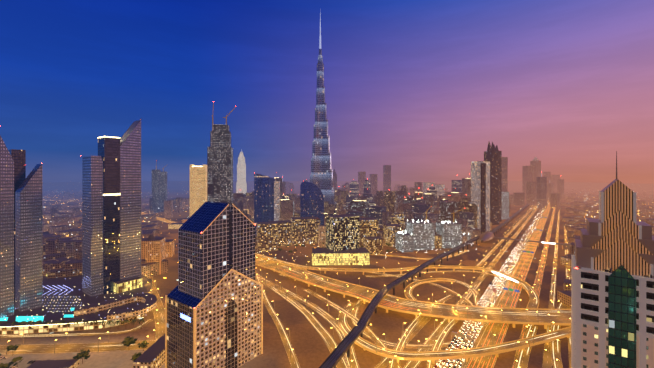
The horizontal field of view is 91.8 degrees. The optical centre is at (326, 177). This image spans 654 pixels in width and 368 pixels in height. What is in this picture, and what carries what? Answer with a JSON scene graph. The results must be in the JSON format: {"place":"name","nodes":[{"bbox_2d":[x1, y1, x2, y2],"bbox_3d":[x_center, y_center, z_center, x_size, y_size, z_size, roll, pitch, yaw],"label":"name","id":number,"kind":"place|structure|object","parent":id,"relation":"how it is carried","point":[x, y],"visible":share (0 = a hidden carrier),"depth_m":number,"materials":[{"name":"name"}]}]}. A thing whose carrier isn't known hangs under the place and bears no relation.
{"place":"outdoors","nodes":[
{"label":"outdoors","id":0,"kind":"place"},
{"bbox_2d":[0,191,570,367],"bbox_3d":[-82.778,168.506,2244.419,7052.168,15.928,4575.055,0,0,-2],"label":"roads","id":1,"kind":"structure","parent":0,"point":[509,299],"depth_m":388.03,"materials":[{"name":"asphalt"}]},
{"bbox_2d":[0,202,548,367],"bbox_3d":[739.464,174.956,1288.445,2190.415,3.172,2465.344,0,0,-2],"label":"cars","id":2,"kind":"object","parent":1,"relation":"on","point":[497,283],"visible":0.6,"depth_m":455.00,"materials":[{"name":"white paint"}]},
{"bbox_2d":[6,196,570,367],"bbox_3d":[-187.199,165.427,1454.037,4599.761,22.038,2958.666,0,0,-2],"label":"street lights","id":3,"kind":"object","parent":1,"relation":"on","point":[416,300],"visible":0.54,"depth_m":429.55},
{"bbox_2d":[9,198,570,367],"bbox_3d":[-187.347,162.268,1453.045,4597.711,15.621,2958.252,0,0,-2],"label":"lamp heads","id":4,"kind":"object","parent":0,"point":[432,294],"visible":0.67,"depth_m":484.13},
{"bbox_2d":[0,181,653,367],"bbox_3d":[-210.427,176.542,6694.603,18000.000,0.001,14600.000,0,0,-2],"label":"ground","id":5,"kind":"structure","parent":0,"point":[310,347],"depth_m":493.55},
{"bbox_2d":[0,242,396,367],"bbox_3d":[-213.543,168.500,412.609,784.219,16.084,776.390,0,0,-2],"label":"trees","id":6,"kind":"object","parent":5,"relation":"on","point":[128,341],"visible":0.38,"depth_m":323.39,"materials":[{"name":"green plant"}]},
{"bbox_2d":[0,14,653,367],"bbox_3d":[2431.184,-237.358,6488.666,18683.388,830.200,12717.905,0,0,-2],"label":"buildings","id":7,"kind":"structure","parent":5,"relation":"on","point":[106,258],"depth_m":453.73,"materials":[{"name":"grey concrete"}]},
{"bbox_2d":[319,203,529,367],"bbox_3d":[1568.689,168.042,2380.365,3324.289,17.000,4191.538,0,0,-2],"label":"metro viaduct","id":8,"kind":"object","parent":5,"relation":"on","point":[347,349],"visible":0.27,"depth_m":480.57,"materials":[{"name":"grey concrete"}]},
{"bbox_2d":[0,0,653,183],"label":"sky","id":9,"kind":"structure","parent":0,"point":[421,89],"materials":[{"name":"blue"}]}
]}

